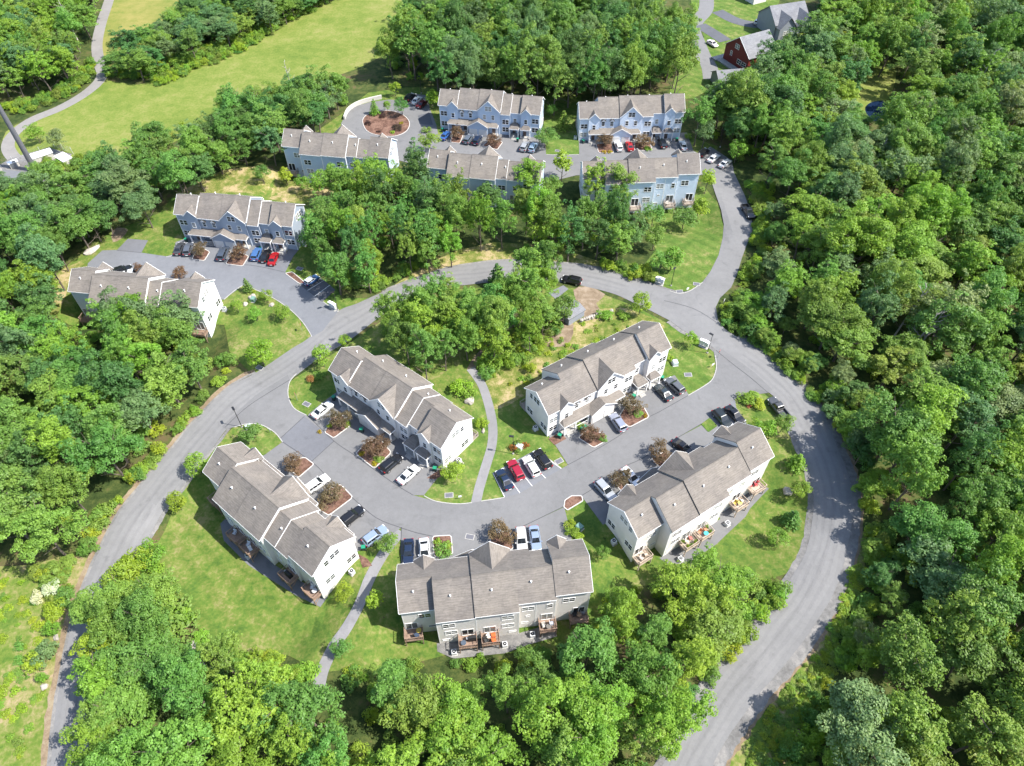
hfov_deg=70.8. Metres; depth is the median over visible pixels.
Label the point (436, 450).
window
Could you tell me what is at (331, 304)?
cluster mailbox
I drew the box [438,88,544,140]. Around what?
townhouse
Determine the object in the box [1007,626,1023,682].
leafy tree
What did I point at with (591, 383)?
townhouse
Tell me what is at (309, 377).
shrub
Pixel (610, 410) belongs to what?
garage door
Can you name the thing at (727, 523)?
air conditioner
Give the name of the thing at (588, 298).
dirt clearing
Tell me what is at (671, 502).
townhouse
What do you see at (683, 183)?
window
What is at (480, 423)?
shrub
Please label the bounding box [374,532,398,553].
tree
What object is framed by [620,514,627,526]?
window
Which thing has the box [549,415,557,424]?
window
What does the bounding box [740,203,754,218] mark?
pickup truck
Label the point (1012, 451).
leafy tree
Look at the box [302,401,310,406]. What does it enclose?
storm drain
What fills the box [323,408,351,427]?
crab apple tree
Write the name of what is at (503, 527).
crab apple tree
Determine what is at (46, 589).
shrub
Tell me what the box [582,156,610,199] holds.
tree
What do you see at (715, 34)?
driveway
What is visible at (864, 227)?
leafy tree
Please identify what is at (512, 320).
leafy tree
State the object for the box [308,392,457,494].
driveway
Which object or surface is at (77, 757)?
tree
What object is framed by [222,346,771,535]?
drive
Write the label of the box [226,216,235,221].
window
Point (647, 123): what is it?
window
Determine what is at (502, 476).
parked car
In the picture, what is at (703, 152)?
parked car
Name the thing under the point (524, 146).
parked car
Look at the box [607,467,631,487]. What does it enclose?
crab apple tree
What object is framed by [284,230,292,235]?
window
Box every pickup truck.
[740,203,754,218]
[766,396,790,416]
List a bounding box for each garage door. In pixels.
[214,241,223,247]
[225,242,234,248]
[359,417,368,428]
[369,424,378,435]
[469,129,476,135]
[479,129,486,136]
[592,412,601,423]
[603,406,613,417]
[611,137,619,143]
[621,137,629,143]
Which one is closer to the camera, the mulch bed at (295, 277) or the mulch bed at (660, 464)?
the mulch bed at (660, 464)
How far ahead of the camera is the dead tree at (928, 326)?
140.12 m
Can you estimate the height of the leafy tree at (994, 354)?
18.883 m
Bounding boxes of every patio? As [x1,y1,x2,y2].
[220,519,327,606]
[437,627,556,657]
[660,487,768,563]
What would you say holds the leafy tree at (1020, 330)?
on the ground at (366, 78)
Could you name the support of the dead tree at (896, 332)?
on the ground at (366, 78)
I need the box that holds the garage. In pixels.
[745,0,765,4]
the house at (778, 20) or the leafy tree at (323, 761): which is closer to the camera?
the leafy tree at (323, 761)
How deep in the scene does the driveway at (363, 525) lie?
126.46 m
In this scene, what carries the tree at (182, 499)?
on the lawn at (222, 584)
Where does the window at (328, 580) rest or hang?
in the townhouse at (271, 512)
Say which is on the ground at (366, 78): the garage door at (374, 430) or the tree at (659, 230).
the tree at (659, 230)
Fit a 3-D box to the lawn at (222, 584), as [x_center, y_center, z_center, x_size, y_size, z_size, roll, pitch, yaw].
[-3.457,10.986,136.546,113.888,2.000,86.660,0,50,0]
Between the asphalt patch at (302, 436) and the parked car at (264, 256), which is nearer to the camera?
the asphalt patch at (302, 436)
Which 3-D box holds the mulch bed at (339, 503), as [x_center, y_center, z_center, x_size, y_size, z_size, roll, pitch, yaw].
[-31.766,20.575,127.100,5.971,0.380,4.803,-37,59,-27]
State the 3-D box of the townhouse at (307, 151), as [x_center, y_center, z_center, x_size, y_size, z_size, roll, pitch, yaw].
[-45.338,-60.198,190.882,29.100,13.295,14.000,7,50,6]
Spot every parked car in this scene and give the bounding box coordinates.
[113,265,132,271]
[123,269,137,272]
[173,242,185,255]
[182,242,193,255]
[216,246,229,260]
[250,247,262,260]
[259,249,271,262]
[267,252,279,265]
[303,274,319,286]
[305,473,330,493]
[310,401,333,419]
[340,505,364,526]
[361,524,388,547]
[378,453,402,473]
[396,464,419,485]
[401,538,413,562]
[404,93,415,101]
[411,96,422,104]
[416,99,427,108]
[418,537,430,556]
[439,131,450,140]
[462,134,473,143]
[472,135,482,144]
[495,468,513,490]
[506,458,525,481]
[515,526,527,548]
[519,141,529,151]
[522,455,541,477]
[528,142,537,152]
[528,525,541,549]
[533,448,552,469]
[561,275,582,285]
[593,478,616,500]
[608,412,627,432]
[614,141,622,151]
[620,465,639,485]
[625,141,633,151]
[653,383,673,401]
[657,138,666,148]
[664,377,685,395]
[671,437,693,452]
[678,141,687,150]
[698,148,709,157]
[706,39,718,47]
[707,153,720,162]
[711,407,732,427]
[718,159,731,168]
[724,404,745,422]
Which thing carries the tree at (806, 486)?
on the lawn at (222, 584)
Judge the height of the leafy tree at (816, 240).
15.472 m
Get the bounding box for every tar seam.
[225,380,288,426]
[283,442,400,527]
[307,415,412,494]
[522,507,561,526]
[568,395,687,464]
[581,424,700,495]
[716,350,767,392]
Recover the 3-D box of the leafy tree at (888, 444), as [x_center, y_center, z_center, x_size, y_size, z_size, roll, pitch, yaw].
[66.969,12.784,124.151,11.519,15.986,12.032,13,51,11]
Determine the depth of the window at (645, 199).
181.77 m
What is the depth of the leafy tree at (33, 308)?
144.19 m
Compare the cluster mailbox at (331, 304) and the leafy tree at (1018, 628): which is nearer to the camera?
the leafy tree at (1018, 628)
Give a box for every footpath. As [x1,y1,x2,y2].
[313,530,400,686]
[467,367,497,502]
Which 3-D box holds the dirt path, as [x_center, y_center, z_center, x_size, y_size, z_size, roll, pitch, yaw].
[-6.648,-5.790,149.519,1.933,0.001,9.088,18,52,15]
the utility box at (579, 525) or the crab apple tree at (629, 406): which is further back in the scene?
the crab apple tree at (629, 406)
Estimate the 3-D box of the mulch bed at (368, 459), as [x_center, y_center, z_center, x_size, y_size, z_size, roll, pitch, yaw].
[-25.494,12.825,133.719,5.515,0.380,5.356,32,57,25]
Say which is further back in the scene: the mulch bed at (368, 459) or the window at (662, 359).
the window at (662, 359)
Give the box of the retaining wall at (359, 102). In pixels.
[343,95,381,119]
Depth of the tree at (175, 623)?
109.89 m
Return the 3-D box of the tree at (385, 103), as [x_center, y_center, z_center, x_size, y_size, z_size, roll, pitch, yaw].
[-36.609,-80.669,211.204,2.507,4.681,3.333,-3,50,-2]
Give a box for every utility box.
[249,296,256,302]
[516,443,522,450]
[575,522,583,531]
[671,359,677,366]
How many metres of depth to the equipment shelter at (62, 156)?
193.35 m
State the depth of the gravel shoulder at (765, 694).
112.08 m
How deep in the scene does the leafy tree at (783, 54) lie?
211.33 m
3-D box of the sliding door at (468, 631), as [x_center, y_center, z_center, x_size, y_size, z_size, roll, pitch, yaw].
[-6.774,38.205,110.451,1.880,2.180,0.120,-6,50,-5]
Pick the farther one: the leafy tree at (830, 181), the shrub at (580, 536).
the leafy tree at (830, 181)
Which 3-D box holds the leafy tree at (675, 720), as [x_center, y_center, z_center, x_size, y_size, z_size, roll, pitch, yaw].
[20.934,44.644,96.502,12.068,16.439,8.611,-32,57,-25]
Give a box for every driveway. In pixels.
[263,442,399,550]
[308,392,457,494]
[401,507,571,563]
[549,285,567,297]
[549,375,688,463]
[582,425,717,523]
[696,23,730,41]
[710,400,745,427]
[712,10,757,27]
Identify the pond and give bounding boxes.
[865,101,885,120]
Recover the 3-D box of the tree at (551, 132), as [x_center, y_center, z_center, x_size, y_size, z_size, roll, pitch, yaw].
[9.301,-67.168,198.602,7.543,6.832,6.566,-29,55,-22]
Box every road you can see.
[50,261,687,765]
[640,171,751,347]
[662,329,851,765]
[695,0,717,78]
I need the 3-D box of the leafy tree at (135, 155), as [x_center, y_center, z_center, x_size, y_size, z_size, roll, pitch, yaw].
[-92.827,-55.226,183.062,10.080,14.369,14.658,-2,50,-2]
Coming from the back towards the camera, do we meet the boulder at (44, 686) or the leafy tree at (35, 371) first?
the leafy tree at (35, 371)
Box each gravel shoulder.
[46,371,255,765]
[92,428,230,740]
[382,259,675,291]
[654,427,813,765]
[666,320,714,351]
[713,334,860,765]
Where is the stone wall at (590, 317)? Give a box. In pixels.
[579,312,598,322]
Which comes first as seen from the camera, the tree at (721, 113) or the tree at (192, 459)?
the tree at (192, 459)
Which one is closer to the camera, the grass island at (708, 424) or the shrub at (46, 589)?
the shrub at (46, 589)
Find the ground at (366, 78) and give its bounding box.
[0,0,1023,765]
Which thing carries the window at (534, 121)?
in the townhouse at (481, 112)
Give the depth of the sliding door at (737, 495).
126.04 m
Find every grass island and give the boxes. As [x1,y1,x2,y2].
[236,425,280,454]
[701,418,716,431]
[734,394,772,410]
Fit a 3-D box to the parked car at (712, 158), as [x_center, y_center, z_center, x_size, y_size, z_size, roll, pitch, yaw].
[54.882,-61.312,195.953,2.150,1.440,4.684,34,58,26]
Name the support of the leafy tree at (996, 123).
on the ground at (366, 78)
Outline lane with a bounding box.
[341,93,733,181]
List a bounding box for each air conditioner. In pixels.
[348,568,354,576]
[451,649,457,656]
[501,641,507,648]
[529,631,535,638]
[532,425,538,431]
[611,538,617,546]
[676,556,683,563]
[723,520,730,527]
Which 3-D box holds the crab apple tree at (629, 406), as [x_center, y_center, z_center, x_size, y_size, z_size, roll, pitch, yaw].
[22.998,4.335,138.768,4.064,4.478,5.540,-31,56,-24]
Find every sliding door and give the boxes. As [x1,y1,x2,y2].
[81,308,92,315]
[196,322,204,329]
[288,163,295,170]
[405,622,418,628]
[461,629,473,635]
[484,626,495,632]
[541,613,552,619]
[573,606,584,611]
[630,198,638,205]
[634,545,643,555]
[665,195,673,202]
[681,530,690,539]
[684,193,692,200]
[696,519,706,530]
[731,491,740,501]
[751,476,760,485]
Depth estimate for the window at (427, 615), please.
108.92 m
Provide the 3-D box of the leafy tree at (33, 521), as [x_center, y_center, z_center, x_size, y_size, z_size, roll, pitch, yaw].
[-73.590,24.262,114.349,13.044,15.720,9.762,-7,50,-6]
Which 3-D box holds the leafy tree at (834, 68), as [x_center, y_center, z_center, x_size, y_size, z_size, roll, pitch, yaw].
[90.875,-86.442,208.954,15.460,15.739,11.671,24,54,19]
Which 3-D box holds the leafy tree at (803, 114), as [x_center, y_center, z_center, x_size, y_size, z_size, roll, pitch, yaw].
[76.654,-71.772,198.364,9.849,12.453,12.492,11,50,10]
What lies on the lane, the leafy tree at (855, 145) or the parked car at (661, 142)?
the parked car at (661, 142)
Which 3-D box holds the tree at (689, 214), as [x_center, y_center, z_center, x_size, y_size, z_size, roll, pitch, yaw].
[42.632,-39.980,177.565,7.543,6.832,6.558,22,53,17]
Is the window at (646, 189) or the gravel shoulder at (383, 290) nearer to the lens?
the gravel shoulder at (383, 290)
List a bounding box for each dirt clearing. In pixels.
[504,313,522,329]
[573,286,604,316]
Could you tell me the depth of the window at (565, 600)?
109.32 m
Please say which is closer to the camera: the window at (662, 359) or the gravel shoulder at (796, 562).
the gravel shoulder at (796, 562)
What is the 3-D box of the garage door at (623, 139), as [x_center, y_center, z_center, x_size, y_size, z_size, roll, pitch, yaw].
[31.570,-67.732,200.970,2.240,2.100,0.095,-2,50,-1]
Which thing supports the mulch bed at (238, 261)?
on the lawn at (164, 235)
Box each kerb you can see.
[224,286,311,336]
[235,423,282,441]
[287,374,305,414]
[424,496,471,503]
[688,355,716,395]
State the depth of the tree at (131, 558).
114.42 m
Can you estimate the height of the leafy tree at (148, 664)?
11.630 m
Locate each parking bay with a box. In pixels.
[300,278,334,300]
[493,449,560,496]
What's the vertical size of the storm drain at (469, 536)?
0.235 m
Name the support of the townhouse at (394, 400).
on the ground at (366, 78)
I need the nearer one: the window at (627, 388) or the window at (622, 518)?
the window at (622, 518)
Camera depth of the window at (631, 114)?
197.09 m
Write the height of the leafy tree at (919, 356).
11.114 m
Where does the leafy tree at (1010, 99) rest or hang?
on the ground at (366, 78)
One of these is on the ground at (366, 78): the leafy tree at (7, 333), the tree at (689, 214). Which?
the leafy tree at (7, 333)
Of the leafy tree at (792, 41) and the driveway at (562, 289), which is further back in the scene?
the leafy tree at (792, 41)
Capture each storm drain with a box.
[255,365,263,370]
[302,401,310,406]
[445,492,453,497]
[465,533,474,539]
[554,457,563,464]
[684,373,691,376]
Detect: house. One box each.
[710,68,743,86]
[711,29,773,68]
[756,1,811,40]
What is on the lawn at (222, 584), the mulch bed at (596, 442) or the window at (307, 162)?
the mulch bed at (596, 442)
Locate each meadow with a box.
[0,555,86,765]
[3,0,412,163]
[103,0,202,65]
[730,531,865,765]
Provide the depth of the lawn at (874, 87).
223.90 m
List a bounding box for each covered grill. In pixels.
[284,569,292,578]
[466,635,476,641]
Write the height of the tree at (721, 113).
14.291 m
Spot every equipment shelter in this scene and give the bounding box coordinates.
[6,159,19,168]
[30,148,54,163]
[54,152,72,167]
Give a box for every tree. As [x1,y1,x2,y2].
[0,210,42,247]
[0,259,60,294]
[0,323,37,364]
[0,352,54,395]
[0,398,39,468]
[0,427,60,477]
[0,440,17,468]
[0,499,90,562]
[1,462,57,517]
[7,295,56,346]
[10,180,56,207]
[13,266,63,321]
[14,221,66,290]
[22,122,45,143]
[22,411,81,468]
[23,355,72,402]
[25,328,69,364]
[33,320,90,358]
[37,394,88,466]
[41,128,65,151]
[50,330,102,377]
[54,414,145,481]
[56,384,124,430]
[58,184,89,241]
[58,719,131,765]
[66,653,121,705]
[68,160,102,201]
[68,578,132,627]
[68,612,116,670]
[73,689,129,742]
[78,401,132,462]
[79,718,162,765]
[84,595,136,656]
[86,169,125,213]
[86,665,159,744]
[91,591,200,652]
[94,628,174,690]
[95,159,151,206]
[95,303,131,338]
[99,560,136,595]
[101,313,150,371]
[109,292,153,307]
[112,583,173,646]
[113,293,155,354]
[113,386,171,430]
[113,546,153,582]
[119,338,166,383]
[121,132,162,183]
[123,567,180,618]
[123,624,197,704]
[132,262,141,271]
[137,537,165,572]
[139,289,205,343]
[146,648,213,719]
[165,490,186,511]
[166,338,209,389]
[171,266,188,278]
[181,151,214,191]
[183,451,207,477]
[191,241,206,256]
[199,674,282,749]
[204,710,283,765]
[227,243,246,260]
[228,657,292,695]
[229,298,242,311]
[236,422,262,441]
[242,278,254,293]
[242,680,318,742]
[244,338,272,365]
[248,305,261,320]
[252,164,270,183]
[258,288,272,302]
[260,704,321,765]
[274,303,289,319]
[274,679,347,752]
[278,166,292,184]
[282,451,301,475]
[292,174,309,189]
[307,169,328,194]
[311,343,330,366]
[317,480,344,511]
[317,749,348,765]
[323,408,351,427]
[326,175,350,193]
[329,638,353,658]
[335,580,353,602]
[338,332,351,346]
[352,723,449,765]
[360,433,391,457]
[365,589,384,608]
[369,99,380,115]
[370,657,408,720]
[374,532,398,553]
[383,101,390,111]
[388,82,400,95]
[393,96,408,115]
[397,137,434,199]
[411,175,446,230]
[418,132,441,148]
[425,89,438,108]
[426,672,489,759]
[427,711,495,765]
[432,302,479,350]
[432,756,502,765]
[437,461,464,481]
[440,725,529,765]
[448,282,479,320]
[450,124,464,137]
[462,282,519,345]
[472,181,501,214]
[479,663,529,713]
[486,132,500,144]
[487,263,504,290]
[487,517,517,543]
[488,265,519,299]
[511,157,545,194]
[511,669,618,759]
[513,644,567,713]
[525,362,536,372]
[528,715,590,765]
[533,127,559,144]
[541,174,562,192]
[546,104,556,115]
[552,149,572,180]
[552,293,578,322]
[554,110,571,131]
[559,699,621,765]
[575,678,636,732]
[579,423,604,441]
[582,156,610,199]
[594,544,610,559]
[596,133,613,146]
[597,585,644,646]
[604,588,622,601]
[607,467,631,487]
[609,639,691,701]
[610,161,639,199]
[616,713,681,761]
[617,392,647,414]
[631,290,651,313]
[631,684,718,758]
[634,133,654,146]
[636,612,672,654]
[641,225,665,249]
[642,202,664,224]
[648,437,672,464]
[648,558,737,625]
[649,250,674,272]
[662,245,685,270]
[671,206,699,228]
[671,634,719,693]
[681,541,759,618]
[683,330,699,345]
[683,594,744,662]
[691,197,709,217]
[694,120,715,146]
[699,168,715,193]
[700,79,724,118]
[710,93,744,135]
[715,67,772,135]
[728,137,748,162]
[745,69,804,142]
[747,50,776,68]
[748,417,769,433]
[754,70,800,109]
[755,419,777,438]
[756,49,794,79]
[759,281,789,321]
[764,99,805,158]
[764,258,810,296]
[766,526,790,545]
[772,412,795,431]
[779,36,810,62]
[779,96,827,117]
[779,510,801,531]
[783,52,822,89]
[783,453,806,474]
[784,102,809,131]
[791,480,812,497]
[795,132,831,157]
[796,220,840,275]
[796,295,871,349]
[797,279,836,328]
[804,31,841,64]
[804,169,842,216]
[805,55,848,104]
[805,252,840,284]
[805,311,880,369]
[808,91,860,120]
[815,677,914,765]
[823,139,873,173]
[824,202,896,279]
[828,113,872,143]
[830,137,876,171]
[830,162,863,214]
[833,55,872,89]
[835,151,891,202]
[847,385,936,461]
[850,182,893,216]
[852,193,905,218]
[854,270,909,330]
[859,123,901,160]
[863,258,922,324]
[870,89,943,131]
[870,417,943,478]
[871,720,958,765]
[872,145,920,185]
[872,688,952,763]
[875,147,933,194]
[876,217,939,263]
[878,331,930,378]
[879,119,940,170]
[881,441,948,510]
[882,193,925,230]
[887,280,959,335]
[889,249,955,287]
[889,499,984,563]
[892,365,969,442]
[893,282,929,335]
[897,270,935,314]
[897,530,995,624]
[901,383,969,438]
[903,186,954,241]
[905,290,992,357]
[908,312,941,338]
[909,222,958,263]
[910,156,969,193]
[910,268,991,346]
[923,307,951,340]
[929,616,1023,693]
[934,133,982,187]
[938,72,979,101]
[939,352,1008,412]
[940,239,1002,290]
[940,386,1000,453]
[942,71,989,110]
[943,107,987,149]
[947,202,999,249]
[948,559,1023,651]
[950,119,984,146]
[950,233,992,273]
[952,163,1017,233]
[955,123,1004,182]
[956,274,1022,310]
[958,306,1015,358]
[961,534,1023,595]
[963,112,1014,165]
[964,265,1020,331]
[964,382,1023,433]
[965,721,1023,765]
[966,342,1017,386]
[970,42,1006,75]
[970,507,1023,565]
[974,199,1023,255]
[975,96,1015,130]
[983,419,1023,493]
[985,50,1023,78]
[985,660,1023,740]
[988,69,1020,97]
[988,79,1023,131]
[989,151,1023,196]
[992,494,1023,556]
[993,408,1023,439]
[994,129,1023,185]
[997,183,1023,207]
[998,241,1023,293]
[999,577,1023,631]
[1004,79,1023,121]
[1004,247,1023,292]
[1005,313,1023,362]
[1007,297,1023,345]
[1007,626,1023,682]
[1008,419,1023,463]
[1011,555,1023,613]
[1014,292,1023,311]
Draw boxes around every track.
[1,0,113,159]
[63,267,628,765]
[68,270,625,765]
[71,272,623,765]
[80,276,618,752]
[670,359,823,765]
[679,356,831,765]
[686,354,834,765]
[690,352,839,765]
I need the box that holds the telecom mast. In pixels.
[0,105,35,167]
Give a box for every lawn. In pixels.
[51,173,366,374]
[160,284,807,670]
[316,87,442,134]
[425,395,553,502]
[544,95,580,153]
[640,186,723,291]
[668,339,715,393]
[669,0,779,98]
[689,138,716,152]
[855,57,895,111]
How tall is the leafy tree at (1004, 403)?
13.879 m
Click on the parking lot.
(314, 314)
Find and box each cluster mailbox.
[328,300,336,310]
[654,276,664,285]
[698,338,709,349]
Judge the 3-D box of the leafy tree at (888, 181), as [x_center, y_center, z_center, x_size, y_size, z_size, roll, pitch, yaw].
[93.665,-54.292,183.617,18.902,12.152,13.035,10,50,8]
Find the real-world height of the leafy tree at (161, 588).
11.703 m
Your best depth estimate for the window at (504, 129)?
203.69 m
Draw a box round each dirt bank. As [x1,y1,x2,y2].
[111,228,127,241]
[538,322,572,346]
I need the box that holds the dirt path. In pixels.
[467,348,483,368]
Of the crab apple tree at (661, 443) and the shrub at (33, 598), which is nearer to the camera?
the shrub at (33, 598)
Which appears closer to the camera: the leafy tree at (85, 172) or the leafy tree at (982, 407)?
the leafy tree at (982, 407)
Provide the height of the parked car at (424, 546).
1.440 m
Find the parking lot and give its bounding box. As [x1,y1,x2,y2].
[87,238,337,335]
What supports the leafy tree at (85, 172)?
on the ground at (366, 78)
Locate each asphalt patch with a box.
[117,239,147,252]
[281,417,332,460]
[418,113,432,124]
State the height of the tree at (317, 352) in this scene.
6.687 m
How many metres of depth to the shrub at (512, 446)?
133.42 m
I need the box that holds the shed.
[556,300,585,325]
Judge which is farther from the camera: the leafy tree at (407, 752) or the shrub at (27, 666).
the shrub at (27, 666)
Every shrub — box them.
[21,651,42,674]
[29,589,42,604]
[40,577,59,596]
[306,375,313,382]
[312,370,325,379]
[392,124,401,130]
[433,537,441,544]
[440,540,452,552]
[449,378,472,395]
[460,381,478,398]
[474,417,489,428]
[482,353,503,370]
[509,444,517,450]
[521,441,529,448]
[563,518,575,528]
[572,532,584,538]
[595,310,613,320]
[617,309,629,320]
[749,390,759,401]
[750,396,765,410]
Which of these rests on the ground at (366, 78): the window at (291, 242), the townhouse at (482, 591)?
the townhouse at (482, 591)
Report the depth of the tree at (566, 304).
150.48 m
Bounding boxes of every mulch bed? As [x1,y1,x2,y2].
[192,249,209,260]
[226,252,248,265]
[286,272,302,283]
[291,457,313,476]
[318,484,351,514]
[325,415,349,437]
[356,439,390,467]
[358,554,371,567]
[362,110,409,136]
[428,469,442,478]
[432,535,452,556]
[450,133,462,142]
[483,140,502,149]
[490,532,513,549]
[549,434,565,444]
[563,495,582,509]
[579,431,604,446]
[596,143,613,152]
[614,476,629,490]
[619,405,648,426]
[634,142,651,150]
[652,452,670,466]
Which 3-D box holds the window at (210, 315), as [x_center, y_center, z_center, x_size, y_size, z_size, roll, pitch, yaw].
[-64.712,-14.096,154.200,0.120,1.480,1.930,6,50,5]
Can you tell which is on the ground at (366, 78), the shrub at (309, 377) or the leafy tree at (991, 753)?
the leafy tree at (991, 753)
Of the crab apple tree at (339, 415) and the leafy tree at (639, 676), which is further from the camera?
the crab apple tree at (339, 415)
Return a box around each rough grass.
[48,262,86,317]
[183,167,338,206]
[396,242,653,283]
[485,308,665,409]
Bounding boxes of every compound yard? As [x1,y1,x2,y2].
[0,148,71,180]
[2,169,20,178]
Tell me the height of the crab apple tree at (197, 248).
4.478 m
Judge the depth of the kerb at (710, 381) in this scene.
144.92 m
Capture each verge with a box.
[41,369,253,765]
[726,383,863,765]
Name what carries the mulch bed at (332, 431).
on the lawn at (222, 584)
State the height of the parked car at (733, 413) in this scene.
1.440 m
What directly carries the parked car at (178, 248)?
on the parking lot
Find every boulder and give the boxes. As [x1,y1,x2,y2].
[40,683,47,690]
[53,634,58,640]
[83,245,99,255]
[465,396,473,404]
[783,487,792,495]
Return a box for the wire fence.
[0,143,72,166]
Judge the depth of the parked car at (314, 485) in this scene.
127.61 m
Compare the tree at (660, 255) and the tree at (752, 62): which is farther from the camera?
the tree at (752, 62)
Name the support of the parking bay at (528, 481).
on the drive
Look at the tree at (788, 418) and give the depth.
133.77 m
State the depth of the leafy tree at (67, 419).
124.73 m
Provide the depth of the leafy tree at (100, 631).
102.47 m
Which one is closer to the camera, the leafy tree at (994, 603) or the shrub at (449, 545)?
the leafy tree at (994, 603)
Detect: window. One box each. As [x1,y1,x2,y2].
[179,220,187,224]
[203,288,208,297]
[207,312,212,322]
[216,298,220,307]
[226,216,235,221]
[251,230,259,235]
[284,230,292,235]
[287,239,295,244]
[304,160,311,164]
[323,559,329,566]
[325,573,335,584]
[329,548,339,560]
[346,552,356,563]
[376,401,384,410]
[399,425,407,434]
[418,613,431,618]
[433,446,440,455]
[434,455,441,463]
[440,110,446,115]
[441,121,447,125]
[442,623,455,628]
[444,453,451,463]
[445,630,457,635]
[452,428,458,439]
[461,438,468,448]
[485,106,491,111]
[498,185,504,190]
[501,615,513,620]
[502,119,508,124]
[502,127,508,131]
[502,623,513,627]
[522,606,534,611]
[527,405,532,415]
[532,119,538,123]
[534,395,539,406]
[540,421,546,430]
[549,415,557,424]
[549,424,556,431]
[562,597,575,602]
[580,124,587,128]
[580,132,586,136]
[607,376,615,384]
[607,518,615,530]
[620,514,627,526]
[623,385,630,392]
[624,374,632,382]
[624,539,632,551]
[628,112,635,117]
[642,197,649,201]
[643,187,651,191]
[644,121,650,125]
[647,529,657,538]
[656,184,663,188]
[659,355,666,362]
[670,535,680,544]
[672,528,682,537]
[673,128,679,132]
[674,119,681,123]
[680,180,688,185]
[709,511,718,519]
[713,502,722,510]
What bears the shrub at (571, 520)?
on the lawn at (222, 584)
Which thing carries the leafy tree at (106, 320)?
on the ground at (366, 78)
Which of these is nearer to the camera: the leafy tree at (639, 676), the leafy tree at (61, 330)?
the leafy tree at (639, 676)
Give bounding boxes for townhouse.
[67,262,222,342]
[173,192,308,254]
[202,442,358,605]
[281,124,398,188]
[328,346,478,468]
[395,535,593,653]
[427,146,545,209]
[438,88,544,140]
[520,321,671,437]
[575,93,685,144]
[579,148,700,213]
[606,422,774,570]
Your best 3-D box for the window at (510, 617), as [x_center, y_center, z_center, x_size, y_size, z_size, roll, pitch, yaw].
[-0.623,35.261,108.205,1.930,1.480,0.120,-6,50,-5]
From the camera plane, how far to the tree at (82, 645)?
103.24 m
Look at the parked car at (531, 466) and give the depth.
129.75 m

